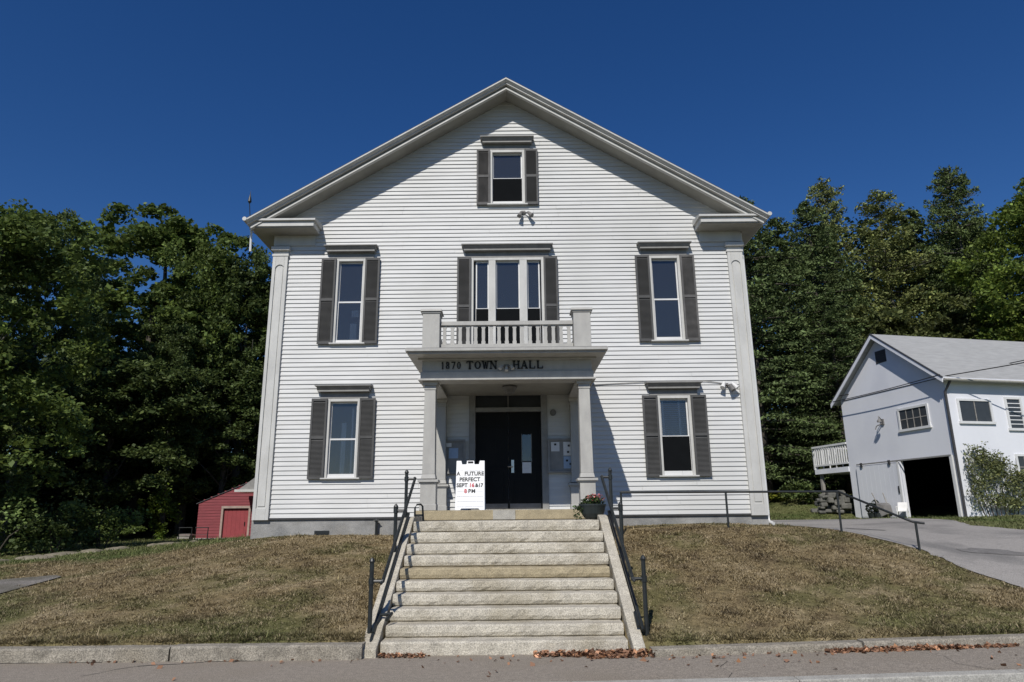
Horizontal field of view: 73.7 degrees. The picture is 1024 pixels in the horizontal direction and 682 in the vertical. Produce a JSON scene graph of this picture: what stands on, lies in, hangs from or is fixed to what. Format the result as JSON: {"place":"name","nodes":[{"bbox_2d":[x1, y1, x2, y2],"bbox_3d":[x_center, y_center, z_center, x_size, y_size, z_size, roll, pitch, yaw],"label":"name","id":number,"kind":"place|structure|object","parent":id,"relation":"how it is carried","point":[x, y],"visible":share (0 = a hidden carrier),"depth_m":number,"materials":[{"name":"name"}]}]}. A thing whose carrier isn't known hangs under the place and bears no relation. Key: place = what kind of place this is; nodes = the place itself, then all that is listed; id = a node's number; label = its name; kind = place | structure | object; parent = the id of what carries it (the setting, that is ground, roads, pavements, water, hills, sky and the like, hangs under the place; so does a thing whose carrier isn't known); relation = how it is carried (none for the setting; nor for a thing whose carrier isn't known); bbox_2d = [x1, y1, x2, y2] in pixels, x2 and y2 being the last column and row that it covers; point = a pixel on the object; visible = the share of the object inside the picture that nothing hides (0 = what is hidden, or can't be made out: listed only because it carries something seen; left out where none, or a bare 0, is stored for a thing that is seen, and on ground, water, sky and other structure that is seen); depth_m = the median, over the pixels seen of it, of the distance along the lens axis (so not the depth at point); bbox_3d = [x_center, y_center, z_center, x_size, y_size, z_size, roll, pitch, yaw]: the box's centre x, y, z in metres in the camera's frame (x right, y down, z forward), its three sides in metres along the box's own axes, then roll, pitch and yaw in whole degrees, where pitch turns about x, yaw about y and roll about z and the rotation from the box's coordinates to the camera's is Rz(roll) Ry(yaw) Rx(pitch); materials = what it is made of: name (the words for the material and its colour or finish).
{"place":"outdoors","nodes":[
{"label":"outdoors","id":0,"kind":"place"},
{"bbox_2d":[0,575,60,592],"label":"gravel path","id":1,"kind":"structure","parent":0,"point":[6,585],"depth_m":13.39,"materials":[{"name":"grey gravel"}]},
{"bbox_2d":[0,478,1023,653],"bbox_3d":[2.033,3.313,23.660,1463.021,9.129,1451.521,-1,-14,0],"label":"ground","id":2,"kind":"structure","parent":0,"point":[940,511],"depth_m":10.94,"materials":[{"name":"brown plant"}]},
{"bbox_2d":[0,301,36,472],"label":"maple tree","id":3,"kind":"object","parent":2,"relation":"on","point":[11,365],"visible":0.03,"depth_m":35.53,"materials":[{"name":"green plant"}]},
{"bbox_2d":[0,399,39,507],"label":"beech tree","id":4,"kind":"object","parent":2,"relation":"on","point":[16,432],"visible":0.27,"depth_m":25.06,"materials":[{"name":"green plant"}]},
{"bbox_2d":[0,467,47,555],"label":"shrub","id":5,"kind":"object","parent":2,"relation":"on","point":[13,500],"visible":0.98,"depth_m":20.67,"materials":[{"name":"green plant"}]},
{"bbox_2d":[0,247,51,411],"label":"ash tree","id":6,"kind":"object","parent":2,"relation":"on","point":[9,299],"visible":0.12,"depth_m":30.66,"materials":[{"name":"green plant"}]},
{"bbox_2d":[1,497,101,553],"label":"shrub","id":7,"kind":"object","parent":2,"relation":"on","point":[56,527],"visible":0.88,"depth_m":21.46,"materials":[{"name":"green plant"}]},
{"bbox_2d":[0,208,113,544],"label":"ash tree","id":8,"kind":"object","parent":2,"relation":"on","point":[59,334],"visible":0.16,"depth_m":35.51,"materials":[{"name":"green plant"}]},
{"bbox_2d":[0,198,119,488],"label":"maple tree","id":9,"kind":"object","parent":2,"relation":"on","point":[24,241],"visible":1,"depth_m":21.81,"materials":[{"name":"green plant"}]},
{"bbox_2d":[22,284,135,536],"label":"maple tree","id":10,"kind":"object","parent":2,"relation":"on","point":[114,330],"visible":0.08,"depth_m":41.83,"materials":[{"name":"green plant"}]},
{"bbox_2d":[0,540,195,560],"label":"rock ledge","id":11,"kind":"object","parent":2,"relation":"on","point":[45,556],"visible":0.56,"depth_m":19.91,"materials":[{"name":"stone"}]},
{"bbox_2d":[2,351,209,539],"bbox_3d":[-22.366,5.736,38.491,10.498,11.170,10.130,-2,-14,4],"label":"beech tree","id":12,"kind":"object","parent":2,"relation":"on","point":[110,491],"visible":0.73,"depth_m":36.91,"materials":[{"name":"green plant"}]},
{"bbox_2d":[63,499,151,547],"bbox_3d":[-14.512,6.545,24.351,2.276,1.801,2.703,-7,-16,25],"label":"shrub","id":13,"kind":"object","parent":2,"relation":"on","point":[90,516],"visible":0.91,"depth_m":24.06,"materials":[{"name":"green plant"}]},
{"bbox_2d":[81,515,146,541],"bbox_3d":[-19.235,9.053,32.816,3.152,1.447,2.339,-1,-14,0],"label":"shrub","id":14,"kind":"object","parent":2,"relation":"on","point":[125,532],"visible":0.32,"depth_m":32.64,"materials":[{"name":"green plant"}]},
{"bbox_2d":[66,202,253,534],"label":"maple tree","id":15,"kind":"object","parent":2,"relation":"on","point":[147,239],"visible":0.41,"depth_m":43.95,"materials":[{"name":"green plant"}]},
{"bbox_2d":[136,483,183,538],"bbox_3d":[-18.809,9.068,36.236,1.898,3.023,1.849,-7,-16,23],"label":"sapling","id":16,"kind":"object","parent":2,"relation":"on","point":[164,505],"visible":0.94,"depth_m":36.14,"materials":[{"name":"green plant"}]},
{"bbox_2d":[120,315,224,536],"bbox_3d":[-19.948,4.927,39.706,5.447,13.048,5.552,11,-18,-38],"label":"ash tree","id":17,"kind":"object","parent":2,"relation":"on","point":[175,354],"visible":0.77,"depth_m":39.50,"materials":[{"name":"green plant"}]},
{"bbox_2d":[0,642,365,662],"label":"granite kerb","id":18,"kind":"structure","parent":2,"relation":"on","point":[217,652],"depth_m":8.63,"materials":[{"name":"grey stone"}]},
{"bbox_2d":[177,534,193,538],"bbox_3d":[-16.692,9.988,34.906,0.620,0.230,0.500,-1,-14,0],"label":"board pile","id":19,"kind":"object","parent":2,"relation":"on","point":[188,536],"visible":0.86,"depth_m":34.70,"materials":[{"name":"brown wood"}]},
{"bbox_2d":[117,290,260,523],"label":"maple tree","id":20,"kind":"object","parent":2,"relation":"on","point":[140,311],"visible":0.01,"depth_m":50.09,"materials":[{"name":"green plant"}]},
{"bbox_2d":[121,359,263,504],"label":"beech tree","id":21,"kind":"object","parent":2,"relation":"on","point":[237,389],"visible":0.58,"depth_m":41.00,"materials":[{"name":"green plant"}]},
{"bbox_2d":[178,527,208,539],"bbox_3d":[-15.746,9.510,33.735,1.472,0.599,0.060,-1,-14,0],"label":"metal rack","id":22,"kind":"object","parent":2,"relation":"on","point":[195,531],"visible":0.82,"depth_m":33.76,"materials":[{"name":"metal"}]},
{"bbox_2d":[132,232,270,533],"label":"maple tree","id":23,"kind":"object","parent":2,"relation":"on","point":[211,282],"visible":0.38,"depth_m":43.19,"materials":[{"name":"green plant"}]},
{"bbox_2d":[150,270,267,459],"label":"ash tree","id":24,"kind":"object","parent":2,"relation":"on","point":[250,329],"depth_m":51.10,"materials":[{"name":"green plant"}]},
{"bbox_2d":[170,251,272,486],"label":"ash tree","id":25,"kind":"object","parent":2,"relation":"on","point":[255,307],"visible":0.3,"depth_m":43.99,"materials":[{"name":"green plant"}]},
{"bbox_2d":[193,482,253,538],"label":"red shed","id":26,"kind":"structure","parent":2,"relation":"on","point":[227,514],"depth_m":34.94,"materials":[{"name":"red wood"}]},
{"bbox_2d":[222,509,248,537],"bbox_3d":[-14.118,9.332,34.886,1.300,1.480,0.110,-1,-14,0],"label":"door","id":27,"kind":"structure","parent":26,"relation":"in","point":[235,521],"depth_m":34.90,"materials":[{"name":"wood"}]},
{"bbox_2d":[234,478,254,492],"bbox_3d":[-12.374,7.745,34.151,2.500,4.200,1.450,-1,-14,0],"label":"entry hood","id":28,"kind":"object","parent":26,"relation":"attached to","point":[248,487],"visible":0.18,"depth_m":33.69,"materials":[{"name":"paint"}]},
{"bbox_2d":[221,280,270,469],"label":"maple tree","id":29,"kind":"object","parent":2,"relation":"on","point":[257,334],"visible":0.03,"depth_m":46.10,"materials":[{"name":"green plant"}]},
{"bbox_2d":[363,515,645,657],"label":"stone staircase","id":30,"kind":"structure","parent":2,"relation":"on","point":[502,587],"depth_m":10.06,"materials":[{"name":"stone"}]},
{"bbox_2d":[367,470,416,641],"bbox_3d":[-1.785,3.241,10.597,0.315,2.652,3.244,-1,-14,0],"label":"pipe handrail","id":31,"kind":"object","parent":30,"relation":"on","point":[394,548],"visible":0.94,"depth_m":9.93,"materials":[{"name":"metal"}]},
{"bbox_2d":[414,503,423,521],"bbox_3d":[-1.685,3.129,12.393,0.191,0.351,0.049,3,-15,-14],"label":"boot scraper","id":32,"kind":"object","parent":30,"relation":"on","point":[418,515],"visible":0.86,"depth_m":12.38,"materials":[{"name":"metal"}]},
{"bbox_2d":[572,494,605,519],"bbox_3d":[1.412,3.060,12.550,0.642,0.505,0.500,-1,-14,0],"label":"flower pot","id":33,"kind":"object","parent":30,"relation":"on","point":[592,507],"visible":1,"depth_m":12.41,"materials":[{"name":"plastic"}]},
{"bbox_2d":[600,468,648,635],"bbox_3d":[1.716,3.177,10.732,0.221,2.528,2.998,-1,-14,0],"label":"pipe handrail","id":34,"kind":"object","parent":30,"relation":"on","point":[624,558],"visible":0.97,"depth_m":10.10,"materials":[{"name":"metal"}]},
{"bbox_2d":[242,77,774,538],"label":"town hall","id":35,"kind":"structure","parent":2,"relation":"on","point":[537,303],"depth_m":16.90,"materials":[{"name":"paint"}]},
{"bbox_2d":[307,384,375,478],"bbox_3d":[-4.054,2.154,16.329,1.540,2.259,0.410,-1,-14,0],"label":"window","id":36,"kind":"structure","parent":35,"relation":"in","point":[342,421],"depth_m":16.37,"materials":[{"name":"paint"}]},
{"bbox_2d":[316,244,379,344],"bbox_3d":[-4.087,-1.179,17.178,1.480,2.599,0.410,-1,-14,0],"label":"window","id":37,"kind":"structure","parent":35,"relation":"in","point":[349,291],"depth_m":17.23,"materials":[{"name":"paint"}]},
{"bbox_2d":[455,461,484,509],"bbox_3d":[-0.870,3.030,14.328,0.610,1.017,0.419,-1,-14,0],"label":"sandwich board","id":38,"kind":"object","parent":35,"relation":"on","point":[470,485],"visible":1,"depth_m":14.20,"materials":[{"name":"plastic"}]},
{"bbox_2d":[476,412,508,508],"bbox_3d":[-0.474,2.839,16.291,0.775,2.275,0.068,-1,-14,0],"label":"door","id":39,"kind":"structure","parent":35,"relation":"in","point":[491,427],"depth_m":16.30,"materials":[{"name":"wood"}]},
{"bbox_2d":[456,243,558,343],"bbox_3d":[-0.110,-1.015,17.127,2.540,2.999,0.410,-1,-14,0],"label":"window","id":40,"kind":"structure","parent":35,"relation":"in","point":[508,287],"depth_m":17.29,"materials":[{"name":"paint"}]},
{"bbox_2d":[477,135,538,205],"bbox_3d":[-0.125,-4.479,18.010,1.610,1.949,0.410,-1,-14,0],"label":"window","id":41,"kind":"structure","parent":35,"relation":"in","point":[507,167],"depth_m":18.03,"materials":[{"name":"paint"}]},
{"bbox_2d":[508,412,541,508],"bbox_3d":[0.298,2.822,16.254,0.800,2.275,0.144,-1,-14,0],"label":"door","id":42,"kind":"structure","parent":35,"relation":"in","point":[525,473],"depth_m":16.27,"materials":[{"name":"wood"}]},
{"bbox_2d":[635,241,700,341],"bbox_3d":[3.883,-1.253,17.177,1.500,2.609,0.410,-1,-14,0],"label":"window","id":43,"kind":"structure","parent":35,"relation":"in","point":[667,303],"depth_m":17.23,"materials":[{"name":"paint"}]},
{"bbox_2d":[642,381,711,476],"bbox_3d":[3.916,2.085,16.326,1.540,2.279,0.410,-1,-14,0],"label":"window","id":44,"kind":"structure","parent":35,"relation":"in","point":[675,418],"depth_m":16.32,"materials":[{"name":"paint"}]},
{"bbox_2d":[0,618,1023,646],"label":"kerb grass","id":45,"kind":"structure","parent":2,"relation":"on","point":[351,634],"depth_m":8.95,"materials":[{"name":"plant"}]},
{"bbox_2d":[0,209,1023,538],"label":"woodland","id":46,"kind":"object","parent":2,"relation":"on","point":[194,507],"visible":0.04,"depth_m":46.59,"materials":[{"name":"green plant"}]},
{"bbox_2d":[0,498,1023,606],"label":"green grass","id":47,"kind":"structure","parent":2,"relation":"on","point":[139,543],"depth_m":21.32,"materials":[{"name":"green plant"}]},
{"bbox_2d":[620,490,924,550],"bbox_3d":[5.368,3.870,14.622,5.929,1.338,1.140,-4,-15,12],"label":"ramp handrail","id":48,"kind":"object","parent":2,"relation":"on","point":[838,506],"visible":0.8,"depth_m":14.88,"materials":[{"name":"metal"}]},
{"bbox_2d":[768,489,793,501],"bbox_3d":[14.124,8.517,37.246,3.923,0.904,1.916,-1,-14,0],"label":"hosta bed","id":49,"kind":"object","parent":2,"relation":"on","point":[773,496],"visible":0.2,"depth_m":36.89,"materials":[{"name":"green plant"}]},
{"bbox_2d":[739,195,848,490],"bbox_3d":[14.570,0.110,42.026,11.314,19.033,11.872,5,-15,-22],"label":"spruce tree","id":50,"kind":"object","parent":2,"relation":"on","point":[757,284],"visible":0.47,"depth_m":39.46,"materials":[{"name":"green plant"}]},
{"bbox_2d":[572,669,1023,681],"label":"street kerb","id":51,"kind":"structure","parent":2,"relation":"on","point":[1011,675],"depth_m":7.21,"materials":[{"name":"concrete"}]},
{"bbox_2d":[778,481,821,504],"bbox_3d":[15.117,7.874,35.277,2.548,1.341,1.810,-1,-14,0],"label":"shrub","id":52,"kind":"object","parent":2,"relation":"on","point":[810,497],"visible":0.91,"depth_m":35.15,"materials":[{"name":"green plant"}]},
{"bbox_2d":[753,217,850,487],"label":"spruce tree","id":53,"kind":"object","parent":2,"relation":"on","point":[779,242],"visible":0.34,"depth_m":42.19,"materials":[{"name":"green plant"}]},
{"bbox_2d":[773,289,866,493],"bbox_3d":[19.240,2.753,38.935,9.246,11.972,8.811,4,-15,-16],"label":"spruce tree","id":54,"kind":"object","parent":2,"relation":"on","point":[827,320],"visible":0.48,"depth_m":38.89,"materials":[{"name":"green plant"}]},
{"bbox_2d":[766,200,874,479],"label":"spruce tree","id":55,"kind":"object","parent":2,"relation":"on","point":[811,262],"visible":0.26,"depth_m":45.86,"materials":[{"name":"green plant"}]},
{"bbox_2d":[769,225,884,441],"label":"spruce tree","id":56,"kind":"object","parent":2,"relation":"on","point":[828,271],"visible":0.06,"depth_m":49.45,"materials":[{"name":"green plant"}]},
{"bbox_2d":[810,490,854,513],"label":"stone wall","id":57,"kind":"structure","parent":2,"relation":"on","point":[826,502],"depth_m":32.71,"materials":[{"name":"grey stone"}]},
{"bbox_2d":[649,633,1023,656],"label":"granite kerb","id":58,"kind":"structure","parent":2,"relation":"on","point":[746,648],"depth_m":8.62,"materials":[{"name":"grey stone"}]},
{"bbox_2d":[791,176,901,337],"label":"pine tree","id":59,"kind":"object","parent":2,"relation":"on","point":[822,193],"visible":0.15,"depth_m":53.19,"materials":[{"name":"green plant"}]},
{"bbox_2d":[779,189,952,371],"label":"pine tree","id":60,"kind":"object","parent":2,"relation":"on","point":[888,217],"visible":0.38,"depth_m":47.67,"materials":[{"name":"green plant"}]},
{"bbox_2d":[865,499,882,518],"bbox_3d":[16.072,7.477,30.289,0.904,0.893,0.537,9,-17,-32],"label":"potted shrub","id":61,"kind":"object","parent":2,"relation":"on","point":[870,513],"visible":0.65,"depth_m":30.15,"materials":[{"name":"green plant"}]},
{"bbox_2d":[871,493,892,517],"bbox_3d":[16.031,7.119,29.436,0.680,1.154,0.560,4,-15,-17],"label":"wheelbarrow","id":62,"kind":"object","parent":2,"relation":"on","point":[886,506],"visible":0.72,"depth_m":29.25,"materials":[{"name":"metal"}]},
{"bbox_2d":[836,303,946,381],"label":"birch tree","id":63,"kind":"object","parent":2,"relation":"on","point":[899,321],"visible":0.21,"depth_m":41.87,"materials":[{"name":"green plant"}]},
{"bbox_2d":[896,502,909,517],"bbox_3d":[16.317,7.093,28.501,0.459,0.706,0.508,-10,-17,33],"label":"garden chair","id":64,"kind":"object","parent":2,"relation":"on","point":[902,506],"visible":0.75,"depth_m":28.65,"materials":[{"name":"white plastic"}]},
{"bbox_2d":[811,334,1023,517],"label":"white barn","id":65,"kind":"structure","parent":2,"relation":"on","point":[904,443],"depth_m":29.50,"materials":[{"name":"paint"}]},
{"bbox_2d":[856,462,907,517],"bbox_3d":[16.389,6.666,30.391,0.120,2.320,2.620,2,-15,-12],"label":"sliding door","id":66,"kind":"structure","parent":65,"relation":"in","point":[877,479],"depth_m":30.36,"materials":[{"name":"paint"}]},
{"bbox_2d":[833,374,939,401],"bbox_3d":[16.335,2.162,30.218,0.036,0.109,6.501,2,-15,-12],"label":"overhead cable","id":67,"kind":"object","parent":65,"relation":"attached to","point":[888,388],"visible":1,"depth_m":29.69,"materials":[{"name":"black rubber"}]},
{"bbox_2d":[896,403,931,431],"bbox_3d":[16.915,3.249,28.789,0.080,1.000,1.760,2,-15,-12],"label":"window","id":68,"kind":"structure","parent":65,"relation":"in","point":[916,417],"depth_m":28.76,"materials":[{"name":"clear glass"}]},
{"bbox_2d":[956,398,996,423],"bbox_3d":[18.574,2.815,27.335,1.710,1.010,0.080,2,-15,-12],"label":"window","id":69,"kind":"structure","parent":65,"relation":"in","point":[970,411],"depth_m":27.35,"materials":[{"name":"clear glass"}]},
{"bbox_2d":[945,362,1023,375],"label":"overhead cable","id":70,"kind":"object","parent":65,"relation":"attached to","point":[985,369],"visible":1,"depth_m":26.79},
{"bbox_2d":[1003,397,1023,430],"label":"window","id":71,"kind":"structure","parent":65,"relation":"in","point":[1013,405],"depth_m":27.73,"materials":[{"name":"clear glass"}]},
{"bbox_2d":[1014,454,1023,487],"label":"window","id":72,"kind":"structure","parent":65,"relation":"in","point":[1019,460],"depth_m":27.21,"materials":[{"name":"clear glass"}]},
{"bbox_2d":[883,206,968,335],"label":"spruce tree","id":73,"kind":"object","parent":2,"relation":"on","point":[918,243],"visible":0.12,"depth_m":49.08,"materials":[{"name":"green plant"}]},
{"bbox_2d":[935,232,971,320],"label":"pine tree","id":74,"kind":"object","parent":2,"relation":"on","point":[946,242],"visible":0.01,"depth_m":55.29,"materials":[{"name":"green plant"}]},
{"bbox_2d":[914,165,1023,337],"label":"pine tree","id":75,"kind":"object","parent":2,"relation":"on","point":[946,182],"visible":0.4,"depth_m":46.97,"materials":[{"name":"green plant"}]},
{"bbox_2d":[918,295,1022,341],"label":"birch tree","id":76,"kind":"object","parent":2,"relation":"on","point":[951,325],"visible":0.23,"depth_m":41.89,"materials":[{"name":"green plant"}]},
{"bbox_2d":[942,187,1023,341],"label":"maple tree","id":77,"kind":"object","parent":2,"relation":"on","point":[1011,215],"visible":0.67,"depth_m":40.16,"materials":[{"name":"green plant"}]},
{"bbox_2d":[954,214,1023,334],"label":"pine tree","id":78,"kind":"object","parent":2,"relation":"on","point":[977,228],"visible":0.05,"depth_m":48.79,"materials":[{"name":"green plant"}]},
{"bbox_2d":[963,441,1023,516],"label":"shrub","id":79,"kind":"object","parent":2,"relation":"on","point":[996,468],"visible":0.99,"depth_m":26.39,"materials":[{"name":"green plant"}]},
{"bbox_2d":[990,320,1023,341],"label":"maple tree","id":80,"kind":"object","parent":2,"relation":"on","point":[1011,324],"visible":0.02,"depth_m":41.44,"materials":[{"name":"green plant"}]},
{"bbox_2d":[1000,177,1023,319],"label":"maple tree","id":81,"kind":"object","parent":2,"relation":"on","point":[1021,184],"visible":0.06,"depth_m":44.14,"materials":[{"name":"green plant"}]},
{"bbox_2d":[0,645,1023,681],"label":"sidewalk","id":82,"kind":"structure","parent":0,"point":[446,668],"depth_m":7.98,"materials":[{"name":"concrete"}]},
{"bbox_2d":[378,647,656,658],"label":"fallen leaves","id":83,"kind":"object","parent":82,"relation":"on","point":[592,653],"visible":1,"depth_m":8.67,"materials":[{"name":"brown plant"}]},
{"bbox_2d":[64,650,989,677],"bbox_3d":[-0.662,3.811,8.005,11.800,0.074,1.286,-1,-14,0],"label":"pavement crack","id":84,"kind":"object","parent":82,"relation":"on","point":[216,661],"visible":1,"depth_m":8.45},
{"bbox_2d":[69,641,1020,680],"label":"fallen leaves","id":85,"kind":"object","parent":82,"relation":"on","point":[895,647],"visible":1,"depth_m":8.50,"materials":[{"name":"brown plant"}]},
{"bbox_2d":[0,0,1023,453],"label":"sky","id":86,"kind":"structure","parent":0,"point":[193,107],"materials":[{"name":"blue"}]},
{"bbox_2d":[769,518,1023,587],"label":"driveway","id":87,"kind":"structure","parent":0,"point":[944,539],"depth_m":15.17,"materials":[{"name":"grey asphalt"}]},
{"bbox_2d":[851,528,1023,554],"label":"driveway patch","id":88,"kind":"object","parent":87,"relation":"on","point":[993,551],"visible":1,"depth_m":13.76,"materials":[{"name":"grey asphalt"}]}
]}

